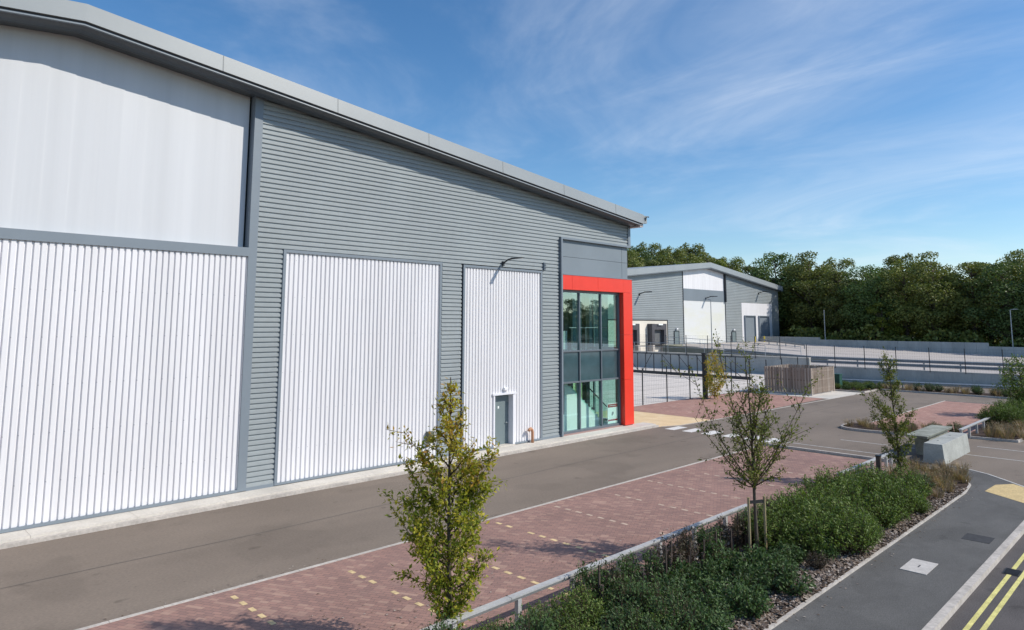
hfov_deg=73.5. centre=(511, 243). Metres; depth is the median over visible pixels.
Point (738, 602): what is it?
shrub
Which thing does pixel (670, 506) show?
pale bay marker blocks
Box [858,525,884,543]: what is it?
fine shrub
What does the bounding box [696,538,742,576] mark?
shrub
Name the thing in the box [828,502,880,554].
green shrub
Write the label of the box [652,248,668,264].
woodland tree
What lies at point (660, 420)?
tan paving
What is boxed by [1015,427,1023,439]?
dry grass clump
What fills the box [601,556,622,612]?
hedging plant
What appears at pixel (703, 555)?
plant stake
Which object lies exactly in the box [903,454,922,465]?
dry grass clump
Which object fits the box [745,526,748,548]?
plant stake
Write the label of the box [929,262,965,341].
woodland tree
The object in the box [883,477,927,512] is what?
green shrub
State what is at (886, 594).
footpath
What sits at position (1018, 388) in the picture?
young tree
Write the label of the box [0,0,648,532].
warehouse
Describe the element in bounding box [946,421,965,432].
fine shrub
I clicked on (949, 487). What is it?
dry grass clump
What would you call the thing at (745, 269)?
woodland tree
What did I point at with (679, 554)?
plant stake
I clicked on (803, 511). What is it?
green shrub
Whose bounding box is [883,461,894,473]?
dry grass clump
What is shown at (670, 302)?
warehouse
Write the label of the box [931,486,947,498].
dry grass clump
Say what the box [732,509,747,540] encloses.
hedging plant
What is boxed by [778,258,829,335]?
woodland tree
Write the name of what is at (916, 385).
fine shrub
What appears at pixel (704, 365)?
gate post
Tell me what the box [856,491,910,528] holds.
green shrub
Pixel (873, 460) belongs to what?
knee rail
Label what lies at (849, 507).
green shrub
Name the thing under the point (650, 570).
plant stake
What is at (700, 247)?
woodland tree
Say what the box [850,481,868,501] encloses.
green shrub
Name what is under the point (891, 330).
woodland tree
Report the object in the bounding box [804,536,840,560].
shrub
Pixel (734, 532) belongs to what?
hedging plant
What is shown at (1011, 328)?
lamp column
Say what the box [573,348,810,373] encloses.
retaining wall
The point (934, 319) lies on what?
woodland tree
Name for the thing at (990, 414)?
green shrub
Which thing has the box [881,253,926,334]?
woodland tree
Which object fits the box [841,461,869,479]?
green shrub
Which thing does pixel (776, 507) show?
green shrub
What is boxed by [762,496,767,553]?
tree stake
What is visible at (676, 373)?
sliding gate
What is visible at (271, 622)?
bay marker blocks
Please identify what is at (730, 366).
fence
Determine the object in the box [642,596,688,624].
shrub
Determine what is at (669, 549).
hedging plant
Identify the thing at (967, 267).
woodland tree
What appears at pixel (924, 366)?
guard rail
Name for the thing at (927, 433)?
concrete block
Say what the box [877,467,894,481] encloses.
green shrub
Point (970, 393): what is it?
back bed soil
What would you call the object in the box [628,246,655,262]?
woodland tree
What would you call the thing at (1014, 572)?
road gully
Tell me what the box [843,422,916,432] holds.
island soil
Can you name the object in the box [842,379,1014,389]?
guard rail
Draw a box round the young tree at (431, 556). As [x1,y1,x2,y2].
[377,377,507,629]
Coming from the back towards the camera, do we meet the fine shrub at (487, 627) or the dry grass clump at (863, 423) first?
the dry grass clump at (863, 423)
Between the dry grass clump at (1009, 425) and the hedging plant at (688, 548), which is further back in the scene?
the dry grass clump at (1009, 425)
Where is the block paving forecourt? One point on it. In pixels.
(685, 407)
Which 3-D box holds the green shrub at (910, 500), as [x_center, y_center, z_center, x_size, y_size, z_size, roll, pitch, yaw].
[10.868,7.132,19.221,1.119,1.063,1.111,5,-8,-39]
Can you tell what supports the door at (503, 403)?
in the warehouse at (220, 274)
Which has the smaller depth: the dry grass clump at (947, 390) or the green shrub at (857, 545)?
the green shrub at (857, 545)
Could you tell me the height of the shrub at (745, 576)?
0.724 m
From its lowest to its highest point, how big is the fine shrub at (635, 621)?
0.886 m
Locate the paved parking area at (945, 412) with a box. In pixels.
[873,401,1004,433]
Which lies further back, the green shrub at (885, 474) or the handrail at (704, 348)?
the handrail at (704, 348)
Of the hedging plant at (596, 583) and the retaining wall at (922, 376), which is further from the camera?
the retaining wall at (922, 376)
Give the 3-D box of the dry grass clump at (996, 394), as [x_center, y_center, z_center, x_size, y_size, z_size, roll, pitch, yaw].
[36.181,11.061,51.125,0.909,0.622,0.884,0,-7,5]
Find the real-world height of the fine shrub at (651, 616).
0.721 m
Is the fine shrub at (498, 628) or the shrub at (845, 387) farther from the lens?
the shrub at (845, 387)
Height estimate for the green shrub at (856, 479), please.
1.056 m
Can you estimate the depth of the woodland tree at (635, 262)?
151.31 m
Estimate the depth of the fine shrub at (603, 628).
10.49 m
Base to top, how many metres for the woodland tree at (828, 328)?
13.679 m
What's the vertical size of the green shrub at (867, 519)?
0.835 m
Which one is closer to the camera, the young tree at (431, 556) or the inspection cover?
the young tree at (431, 556)
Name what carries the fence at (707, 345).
on the retaining wall at (757, 360)
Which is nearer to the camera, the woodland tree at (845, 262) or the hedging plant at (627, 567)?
the hedging plant at (627, 567)
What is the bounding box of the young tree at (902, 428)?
[855,346,917,473]
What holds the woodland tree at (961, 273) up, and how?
on the woodland floor
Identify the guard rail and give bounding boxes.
[724,349,1023,373]
[760,339,804,348]
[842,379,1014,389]
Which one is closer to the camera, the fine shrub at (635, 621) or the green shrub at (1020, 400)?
the fine shrub at (635, 621)
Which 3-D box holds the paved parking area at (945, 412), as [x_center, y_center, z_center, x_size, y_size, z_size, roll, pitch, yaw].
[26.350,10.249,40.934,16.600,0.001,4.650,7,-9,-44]
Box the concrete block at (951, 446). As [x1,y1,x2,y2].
[923,432,969,464]
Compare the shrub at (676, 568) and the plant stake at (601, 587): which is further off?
the shrub at (676, 568)
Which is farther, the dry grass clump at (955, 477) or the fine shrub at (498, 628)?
the dry grass clump at (955, 477)
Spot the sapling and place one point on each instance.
(711, 389)
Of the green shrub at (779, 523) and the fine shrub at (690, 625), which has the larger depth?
the green shrub at (779, 523)
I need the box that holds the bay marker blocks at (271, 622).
[230,522,608,629]
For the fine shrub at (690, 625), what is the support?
on the bark mulch
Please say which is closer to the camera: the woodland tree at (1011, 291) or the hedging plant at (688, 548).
the hedging plant at (688, 548)
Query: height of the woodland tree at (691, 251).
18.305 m
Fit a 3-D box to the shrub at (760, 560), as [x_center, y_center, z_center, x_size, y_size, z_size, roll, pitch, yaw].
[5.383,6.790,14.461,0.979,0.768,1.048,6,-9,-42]
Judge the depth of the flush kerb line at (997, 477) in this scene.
24.19 m
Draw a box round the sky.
[70,0,1023,292]
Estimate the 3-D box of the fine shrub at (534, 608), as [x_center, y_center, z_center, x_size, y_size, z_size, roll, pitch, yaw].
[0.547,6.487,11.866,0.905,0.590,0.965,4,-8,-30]
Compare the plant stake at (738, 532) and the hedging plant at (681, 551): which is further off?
the plant stake at (738, 532)
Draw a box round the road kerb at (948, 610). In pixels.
[922,520,1023,629]
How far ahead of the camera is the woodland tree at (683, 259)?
162.53 m
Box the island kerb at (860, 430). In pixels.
[840,423,905,435]
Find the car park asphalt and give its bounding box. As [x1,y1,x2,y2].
[0,373,1023,629]
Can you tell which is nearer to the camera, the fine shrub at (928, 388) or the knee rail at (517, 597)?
the knee rail at (517, 597)
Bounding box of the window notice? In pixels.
[607,402,617,423]
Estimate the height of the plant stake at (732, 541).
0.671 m
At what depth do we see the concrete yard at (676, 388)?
58.47 m
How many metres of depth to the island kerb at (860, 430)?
34.47 m
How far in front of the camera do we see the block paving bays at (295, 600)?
15.58 m
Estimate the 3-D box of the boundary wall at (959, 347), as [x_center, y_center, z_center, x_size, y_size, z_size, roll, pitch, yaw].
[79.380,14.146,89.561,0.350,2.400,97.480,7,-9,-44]
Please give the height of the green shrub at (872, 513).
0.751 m
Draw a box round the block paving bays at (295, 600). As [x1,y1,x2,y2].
[85,446,895,629]
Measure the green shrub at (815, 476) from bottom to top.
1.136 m
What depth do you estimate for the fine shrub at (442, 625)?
10.51 m
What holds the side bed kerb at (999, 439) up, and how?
on the car park asphalt
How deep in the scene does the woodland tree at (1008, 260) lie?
118.08 m
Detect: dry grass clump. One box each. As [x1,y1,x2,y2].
[844,418,854,425]
[860,418,872,426]
[863,420,876,428]
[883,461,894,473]
[903,383,913,390]
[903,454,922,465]
[908,422,920,431]
[912,468,940,483]
[913,459,930,471]
[918,478,945,493]
[920,465,940,475]
[930,461,949,470]
[931,472,954,488]
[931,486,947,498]
[935,466,959,479]
[936,459,956,471]
[938,480,956,492]
[941,385,952,392]
[948,466,968,479]
[951,459,971,474]
[954,471,972,482]
[960,388,971,393]
[980,422,999,436]
[993,389,1001,395]
[994,425,1016,438]
[1000,420,1016,427]
[1011,420,1023,430]
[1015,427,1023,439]
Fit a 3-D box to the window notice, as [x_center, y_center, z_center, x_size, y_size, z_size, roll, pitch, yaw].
[5.150,8.667,35.029,0.840,1.000,0.021,7,-9,-44]
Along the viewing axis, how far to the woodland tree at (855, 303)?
124.95 m
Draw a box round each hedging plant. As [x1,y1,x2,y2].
[582,567,609,602]
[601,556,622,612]
[614,553,640,585]
[616,551,643,584]
[639,546,664,592]
[649,541,668,579]
[659,532,680,570]
[667,529,687,572]
[677,526,697,572]
[678,523,699,566]
[693,522,713,555]
[693,522,717,564]
[705,521,727,550]
[713,513,732,550]
[725,511,744,551]
[731,511,747,547]
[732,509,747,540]
[739,506,753,540]
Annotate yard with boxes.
[590,366,764,411]
[683,341,1023,374]
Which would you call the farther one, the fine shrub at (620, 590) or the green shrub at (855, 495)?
the green shrub at (855, 495)
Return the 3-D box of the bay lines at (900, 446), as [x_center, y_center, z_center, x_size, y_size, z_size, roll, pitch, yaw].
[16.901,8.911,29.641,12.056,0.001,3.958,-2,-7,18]
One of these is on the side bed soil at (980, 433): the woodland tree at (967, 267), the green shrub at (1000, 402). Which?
the green shrub at (1000, 402)
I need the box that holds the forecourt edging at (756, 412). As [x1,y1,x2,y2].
[661,393,860,426]
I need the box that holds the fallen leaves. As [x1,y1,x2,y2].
[80,456,988,629]
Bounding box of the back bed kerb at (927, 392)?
[835,389,1012,398]
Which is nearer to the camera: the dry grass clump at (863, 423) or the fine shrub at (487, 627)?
the fine shrub at (487, 627)
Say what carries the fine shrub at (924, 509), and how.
on the bark mulch
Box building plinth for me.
[0,422,655,543]
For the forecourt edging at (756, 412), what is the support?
on the car park asphalt
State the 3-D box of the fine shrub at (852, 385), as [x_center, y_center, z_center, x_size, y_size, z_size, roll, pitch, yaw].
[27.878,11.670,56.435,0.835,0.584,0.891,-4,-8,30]
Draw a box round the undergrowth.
[779,322,1023,346]
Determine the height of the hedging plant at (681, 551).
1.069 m
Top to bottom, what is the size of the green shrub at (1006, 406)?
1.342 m
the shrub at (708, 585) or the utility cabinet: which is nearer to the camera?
the shrub at (708, 585)
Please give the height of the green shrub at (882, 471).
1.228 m
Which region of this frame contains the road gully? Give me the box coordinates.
[1002,568,1022,576]
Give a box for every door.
[492,392,516,446]
[674,328,679,343]
[731,329,735,341]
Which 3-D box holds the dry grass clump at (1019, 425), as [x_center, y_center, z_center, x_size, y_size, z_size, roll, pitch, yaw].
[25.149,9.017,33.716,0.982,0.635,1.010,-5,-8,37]
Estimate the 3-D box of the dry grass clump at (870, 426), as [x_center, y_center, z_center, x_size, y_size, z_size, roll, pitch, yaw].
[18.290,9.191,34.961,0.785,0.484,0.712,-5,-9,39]
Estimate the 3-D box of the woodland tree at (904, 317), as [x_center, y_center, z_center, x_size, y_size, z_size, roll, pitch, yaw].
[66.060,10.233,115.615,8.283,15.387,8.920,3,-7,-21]
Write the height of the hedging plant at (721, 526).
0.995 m
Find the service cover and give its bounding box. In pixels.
[961,533,994,543]
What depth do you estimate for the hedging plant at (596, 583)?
12.77 m
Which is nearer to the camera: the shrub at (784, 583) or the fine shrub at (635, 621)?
the fine shrub at (635, 621)
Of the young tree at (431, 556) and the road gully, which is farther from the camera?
the road gully
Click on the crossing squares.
(696, 429)
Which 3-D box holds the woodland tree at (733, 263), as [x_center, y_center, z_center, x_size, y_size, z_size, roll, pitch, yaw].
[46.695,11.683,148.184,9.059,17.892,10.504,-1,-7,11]
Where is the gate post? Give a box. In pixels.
[701,353,709,398]
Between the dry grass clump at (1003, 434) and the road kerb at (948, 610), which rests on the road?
the road kerb at (948, 610)
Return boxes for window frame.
[563,290,620,433]
[572,294,615,420]
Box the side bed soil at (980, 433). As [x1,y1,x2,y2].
[971,426,1020,439]
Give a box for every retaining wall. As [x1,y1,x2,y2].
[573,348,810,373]
[812,365,1023,385]
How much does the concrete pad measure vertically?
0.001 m
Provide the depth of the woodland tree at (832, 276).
123.20 m
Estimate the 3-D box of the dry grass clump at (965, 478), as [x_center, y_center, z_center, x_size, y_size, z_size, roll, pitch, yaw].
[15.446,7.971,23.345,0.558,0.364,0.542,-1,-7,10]
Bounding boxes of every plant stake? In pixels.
[598,565,603,615]
[649,549,651,584]
[663,546,666,592]
[669,541,672,572]
[676,537,681,572]
[687,542,691,576]
[701,539,705,572]
[730,529,733,553]
[736,512,738,550]
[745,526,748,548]
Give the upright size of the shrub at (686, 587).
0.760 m
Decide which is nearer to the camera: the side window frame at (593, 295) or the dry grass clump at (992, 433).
the dry grass clump at (992, 433)
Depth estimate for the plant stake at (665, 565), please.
13.78 m
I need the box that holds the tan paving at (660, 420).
[596,410,708,426]
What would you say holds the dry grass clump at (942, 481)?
on the bark mulch
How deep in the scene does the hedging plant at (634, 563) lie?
13.61 m
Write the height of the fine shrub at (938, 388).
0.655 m
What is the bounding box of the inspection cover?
[900,558,937,574]
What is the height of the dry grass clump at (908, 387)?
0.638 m
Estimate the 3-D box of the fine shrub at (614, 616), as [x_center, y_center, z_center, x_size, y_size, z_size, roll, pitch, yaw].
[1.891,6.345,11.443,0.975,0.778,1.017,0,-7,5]
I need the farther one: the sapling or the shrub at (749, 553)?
the sapling
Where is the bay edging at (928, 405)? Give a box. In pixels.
[870,401,984,422]
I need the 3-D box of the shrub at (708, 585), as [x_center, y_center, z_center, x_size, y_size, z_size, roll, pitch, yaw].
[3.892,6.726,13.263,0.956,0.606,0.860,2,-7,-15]
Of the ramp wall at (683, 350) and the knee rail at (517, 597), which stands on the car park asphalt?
the knee rail at (517, 597)
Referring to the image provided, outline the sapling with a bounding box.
[704,350,729,398]
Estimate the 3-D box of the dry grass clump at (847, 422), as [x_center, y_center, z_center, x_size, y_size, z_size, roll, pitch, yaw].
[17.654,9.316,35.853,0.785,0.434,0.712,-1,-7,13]
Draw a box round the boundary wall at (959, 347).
[761,336,1023,356]
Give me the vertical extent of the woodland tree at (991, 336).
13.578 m
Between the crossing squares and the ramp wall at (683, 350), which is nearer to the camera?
the crossing squares
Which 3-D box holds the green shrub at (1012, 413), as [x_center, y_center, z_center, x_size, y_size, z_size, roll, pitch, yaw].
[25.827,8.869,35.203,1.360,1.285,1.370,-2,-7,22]
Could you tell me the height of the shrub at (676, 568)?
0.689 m
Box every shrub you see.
[421,610,473,629]
[471,614,515,629]
[487,619,525,629]
[497,603,558,629]
[517,598,569,624]
[518,601,568,629]
[550,581,612,623]
[550,592,613,629]
[555,609,611,629]
[569,558,623,608]
[582,618,628,629]
[595,563,641,598]
[598,597,645,629]
[601,598,662,629]
[603,577,657,617]
[604,577,641,610]
[622,572,689,618]
[623,605,677,629]
[639,616,683,629]
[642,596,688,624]
[643,583,711,629]
[646,571,697,608]
[660,557,704,588]
[682,589,739,627]
[685,606,735,629]
[686,557,731,585]
[689,576,735,603]
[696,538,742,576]
[714,578,774,619]
[722,560,771,597]
[730,543,781,582]
[739,507,777,544]
[740,547,788,578]
[741,501,800,553]
[751,494,802,535]
[755,558,815,596]
[766,483,821,518]
[767,491,814,529]
[768,540,808,564]
[768,548,798,569]
[778,522,823,557]
[782,513,818,545]
[784,500,840,540]
[790,474,850,501]
[791,501,850,555]
[796,486,837,509]
[798,497,852,526]
[801,465,838,493]
[803,550,830,569]
[804,482,833,502]
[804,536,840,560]
[811,484,848,510]
[815,465,863,500]
[819,495,879,541]
[822,494,857,514]
[827,536,852,554]
[828,476,879,512]
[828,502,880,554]
[841,385,851,389]
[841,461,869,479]
[843,471,873,491]
[845,382,854,388]
[846,463,899,504]
[848,461,898,486]
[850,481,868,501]
[851,506,878,530]
[852,501,882,521]
[854,384,864,390]
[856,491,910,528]
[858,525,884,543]
[862,478,907,520]
[865,383,874,388]
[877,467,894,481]
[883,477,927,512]
[883,478,925,516]
[886,464,932,497]
[894,483,924,507]
[906,469,934,489]
[908,497,932,512]
[913,382,922,390]
[924,382,934,391]
[933,384,943,391]
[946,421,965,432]
[972,386,984,394]
[973,405,1008,424]
[977,402,1005,425]
[989,398,1010,408]
[993,399,1021,421]
[998,404,1023,424]
[1009,397,1023,405]
[1009,400,1023,415]
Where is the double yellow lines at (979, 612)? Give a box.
[963,553,1023,629]
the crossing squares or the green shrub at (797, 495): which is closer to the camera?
the green shrub at (797, 495)
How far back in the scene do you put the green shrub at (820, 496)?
18.11 m
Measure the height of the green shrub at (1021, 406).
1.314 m
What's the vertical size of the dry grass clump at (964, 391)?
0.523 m
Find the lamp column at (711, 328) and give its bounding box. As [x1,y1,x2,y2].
[707,299,712,352]
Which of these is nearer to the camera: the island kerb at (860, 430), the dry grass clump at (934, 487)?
the dry grass clump at (934, 487)
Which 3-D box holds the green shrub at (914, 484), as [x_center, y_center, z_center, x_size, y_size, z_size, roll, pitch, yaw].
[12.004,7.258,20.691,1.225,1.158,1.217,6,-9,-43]
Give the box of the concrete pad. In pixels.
[753,391,859,398]
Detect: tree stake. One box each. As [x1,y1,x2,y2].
[747,497,751,551]
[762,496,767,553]
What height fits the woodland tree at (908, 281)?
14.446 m
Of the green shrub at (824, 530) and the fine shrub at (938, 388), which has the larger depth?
the fine shrub at (938, 388)
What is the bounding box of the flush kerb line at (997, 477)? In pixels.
[961,467,1023,486]
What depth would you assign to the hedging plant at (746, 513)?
17.06 m
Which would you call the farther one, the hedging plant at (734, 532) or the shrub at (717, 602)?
the hedging plant at (734, 532)
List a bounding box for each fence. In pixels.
[590,365,690,409]
[636,335,780,359]
[708,357,797,393]
[806,344,1023,373]
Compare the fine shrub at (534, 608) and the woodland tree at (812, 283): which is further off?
the woodland tree at (812, 283)
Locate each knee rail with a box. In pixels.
[420,504,747,629]
[836,452,892,478]
[959,417,990,438]
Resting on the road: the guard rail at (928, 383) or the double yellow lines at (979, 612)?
the double yellow lines at (979, 612)
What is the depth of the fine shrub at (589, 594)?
12.26 m
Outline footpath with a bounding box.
[772,461,1023,629]
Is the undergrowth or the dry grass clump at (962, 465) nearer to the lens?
the dry grass clump at (962, 465)
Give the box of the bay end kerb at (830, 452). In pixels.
[764,443,902,463]
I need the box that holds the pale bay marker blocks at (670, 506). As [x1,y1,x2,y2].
[554,461,813,540]
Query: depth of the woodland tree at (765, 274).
135.72 m
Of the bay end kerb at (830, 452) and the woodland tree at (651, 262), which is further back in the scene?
the woodland tree at (651, 262)
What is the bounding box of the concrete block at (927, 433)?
[906,425,951,454]
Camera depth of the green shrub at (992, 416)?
36.23 m
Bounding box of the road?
[940,534,1023,629]
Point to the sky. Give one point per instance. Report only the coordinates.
(867, 132)
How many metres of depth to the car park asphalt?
18.49 m
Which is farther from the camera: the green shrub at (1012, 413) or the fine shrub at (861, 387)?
the fine shrub at (861, 387)
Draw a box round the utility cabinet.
[834,373,842,386]
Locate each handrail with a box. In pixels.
[603,341,765,355]
[666,337,800,350]
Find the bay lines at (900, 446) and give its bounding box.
[767,440,1023,460]
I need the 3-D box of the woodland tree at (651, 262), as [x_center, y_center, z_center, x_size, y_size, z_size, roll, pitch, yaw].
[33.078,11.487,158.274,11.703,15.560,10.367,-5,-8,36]
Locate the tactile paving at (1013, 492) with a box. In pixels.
[986,484,1023,502]
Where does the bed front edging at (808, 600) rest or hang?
on the car park asphalt
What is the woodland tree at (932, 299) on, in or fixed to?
on the woodland floor
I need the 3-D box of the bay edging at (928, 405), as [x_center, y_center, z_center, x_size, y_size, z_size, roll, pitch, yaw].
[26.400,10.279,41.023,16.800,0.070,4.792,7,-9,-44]
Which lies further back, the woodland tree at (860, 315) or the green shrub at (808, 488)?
the woodland tree at (860, 315)
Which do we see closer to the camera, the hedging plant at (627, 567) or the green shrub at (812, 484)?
the hedging plant at (627, 567)
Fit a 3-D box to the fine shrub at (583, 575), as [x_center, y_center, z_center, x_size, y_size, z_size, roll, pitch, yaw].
[1.612,6.421,12.903,1.204,0.961,1.154,2,-7,-16]
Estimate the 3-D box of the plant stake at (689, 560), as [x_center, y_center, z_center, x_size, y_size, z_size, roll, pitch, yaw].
[3.766,6.744,14.555,0.090,0.763,0.070,1,-7,-6]
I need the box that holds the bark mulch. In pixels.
[586,470,966,629]
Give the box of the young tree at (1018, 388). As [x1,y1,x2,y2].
[990,353,1023,400]
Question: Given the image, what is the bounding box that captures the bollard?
[875,454,881,473]
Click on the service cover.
(978, 538)
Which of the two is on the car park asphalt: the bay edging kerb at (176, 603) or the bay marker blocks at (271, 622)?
the bay edging kerb at (176, 603)
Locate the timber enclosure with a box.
[762,364,835,395]
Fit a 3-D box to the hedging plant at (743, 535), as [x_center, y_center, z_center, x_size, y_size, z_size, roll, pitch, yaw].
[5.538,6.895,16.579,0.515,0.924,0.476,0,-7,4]
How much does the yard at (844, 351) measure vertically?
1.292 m
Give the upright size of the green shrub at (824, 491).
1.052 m
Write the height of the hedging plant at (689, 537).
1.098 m
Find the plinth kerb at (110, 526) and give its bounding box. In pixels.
[0,425,658,549]
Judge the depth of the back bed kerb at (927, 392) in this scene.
53.42 m
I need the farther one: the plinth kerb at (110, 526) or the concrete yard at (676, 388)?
the concrete yard at (676, 388)
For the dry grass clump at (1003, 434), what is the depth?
32.01 m
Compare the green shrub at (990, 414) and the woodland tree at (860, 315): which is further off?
the woodland tree at (860, 315)
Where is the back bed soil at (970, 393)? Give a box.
[839,387,1011,396]
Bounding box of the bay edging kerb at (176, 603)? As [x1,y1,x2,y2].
[75,445,762,629]
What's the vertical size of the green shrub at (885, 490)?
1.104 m
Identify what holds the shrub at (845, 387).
on the back bed soil at (970, 393)
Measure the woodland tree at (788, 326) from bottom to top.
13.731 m
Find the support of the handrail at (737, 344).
on the ramp wall at (683, 350)
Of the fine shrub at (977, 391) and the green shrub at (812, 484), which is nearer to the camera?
the green shrub at (812, 484)
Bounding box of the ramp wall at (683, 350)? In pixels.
[663,344,828,359]
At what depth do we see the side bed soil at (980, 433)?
33.29 m
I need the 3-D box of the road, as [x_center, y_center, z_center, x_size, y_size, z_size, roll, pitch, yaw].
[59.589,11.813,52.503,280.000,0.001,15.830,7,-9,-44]
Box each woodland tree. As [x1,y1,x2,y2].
[627,248,645,267]
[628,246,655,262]
[635,241,661,259]
[645,259,665,266]
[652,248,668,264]
[653,246,685,265]
[671,242,705,260]
[673,253,705,264]
[687,249,712,262]
[697,251,728,266]
[714,260,726,266]
[719,256,745,272]
[741,266,758,274]
[748,252,808,334]
[769,279,802,336]
[777,250,838,336]
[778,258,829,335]
[812,278,844,333]
[813,269,864,339]
[814,257,854,335]
[835,278,879,337]
[836,264,912,340]
[863,268,912,334]
[863,302,905,340]
[874,258,931,340]
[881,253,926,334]
[902,250,970,340]
[907,261,963,341]
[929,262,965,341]
[933,261,1013,342]
[958,262,1003,335]
[961,261,1023,346]
[964,271,1005,343]
[973,249,1023,346]
[995,255,1023,266]
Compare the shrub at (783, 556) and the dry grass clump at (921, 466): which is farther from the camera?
the dry grass clump at (921, 466)
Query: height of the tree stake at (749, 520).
1.390 m
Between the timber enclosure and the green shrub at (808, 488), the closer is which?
the green shrub at (808, 488)
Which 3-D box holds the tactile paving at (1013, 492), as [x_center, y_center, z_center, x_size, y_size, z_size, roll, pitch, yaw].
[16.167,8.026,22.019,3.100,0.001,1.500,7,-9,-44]
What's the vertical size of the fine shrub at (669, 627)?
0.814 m
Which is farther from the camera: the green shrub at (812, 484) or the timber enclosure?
the timber enclosure
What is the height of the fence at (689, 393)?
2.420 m
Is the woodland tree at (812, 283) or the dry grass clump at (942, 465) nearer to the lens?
the dry grass clump at (942, 465)
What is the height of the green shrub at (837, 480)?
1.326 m
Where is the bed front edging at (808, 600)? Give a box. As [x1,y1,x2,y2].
[764,465,970,629]
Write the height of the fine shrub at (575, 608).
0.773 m
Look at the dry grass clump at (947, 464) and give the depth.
24.96 m
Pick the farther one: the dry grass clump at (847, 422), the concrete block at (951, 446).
the dry grass clump at (847, 422)
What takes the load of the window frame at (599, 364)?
in the warehouse at (220, 274)
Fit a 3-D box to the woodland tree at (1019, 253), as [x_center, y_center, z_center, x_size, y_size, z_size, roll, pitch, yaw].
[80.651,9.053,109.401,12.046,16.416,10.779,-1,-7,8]
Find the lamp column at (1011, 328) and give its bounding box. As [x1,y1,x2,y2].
[1010,309,1014,346]
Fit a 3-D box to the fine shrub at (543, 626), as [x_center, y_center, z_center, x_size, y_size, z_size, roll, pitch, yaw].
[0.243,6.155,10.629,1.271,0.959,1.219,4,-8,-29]
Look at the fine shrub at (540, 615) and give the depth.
11.31 m
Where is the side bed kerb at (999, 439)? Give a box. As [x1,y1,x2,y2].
[971,436,1023,442]
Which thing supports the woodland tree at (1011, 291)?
on the woodland floor
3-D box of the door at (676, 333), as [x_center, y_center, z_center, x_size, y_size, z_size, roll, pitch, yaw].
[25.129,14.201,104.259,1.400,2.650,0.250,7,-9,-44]
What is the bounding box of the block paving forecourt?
[634,392,822,419]
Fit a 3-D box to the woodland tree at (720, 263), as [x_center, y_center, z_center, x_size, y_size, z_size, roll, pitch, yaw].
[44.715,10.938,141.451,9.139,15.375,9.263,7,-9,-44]
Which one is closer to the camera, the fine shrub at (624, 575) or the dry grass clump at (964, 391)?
the fine shrub at (624, 575)
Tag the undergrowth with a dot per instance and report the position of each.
(801, 331)
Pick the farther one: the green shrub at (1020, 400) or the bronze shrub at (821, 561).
the green shrub at (1020, 400)
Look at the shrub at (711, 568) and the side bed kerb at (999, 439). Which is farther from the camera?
the side bed kerb at (999, 439)
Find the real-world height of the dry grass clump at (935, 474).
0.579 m
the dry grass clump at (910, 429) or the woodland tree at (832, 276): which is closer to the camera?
the dry grass clump at (910, 429)
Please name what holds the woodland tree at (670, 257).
on the woodland floor
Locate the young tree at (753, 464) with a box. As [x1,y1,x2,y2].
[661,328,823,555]
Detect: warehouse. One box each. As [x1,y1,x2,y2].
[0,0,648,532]
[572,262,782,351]
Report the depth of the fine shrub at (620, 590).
12.30 m
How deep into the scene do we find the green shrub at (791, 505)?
17.24 m
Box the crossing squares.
[666,426,779,442]
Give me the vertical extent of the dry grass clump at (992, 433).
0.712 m
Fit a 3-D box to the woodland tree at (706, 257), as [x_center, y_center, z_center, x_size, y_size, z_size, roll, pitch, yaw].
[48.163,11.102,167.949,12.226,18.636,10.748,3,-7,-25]
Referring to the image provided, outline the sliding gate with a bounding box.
[633,352,750,379]
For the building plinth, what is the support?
on the car park asphalt

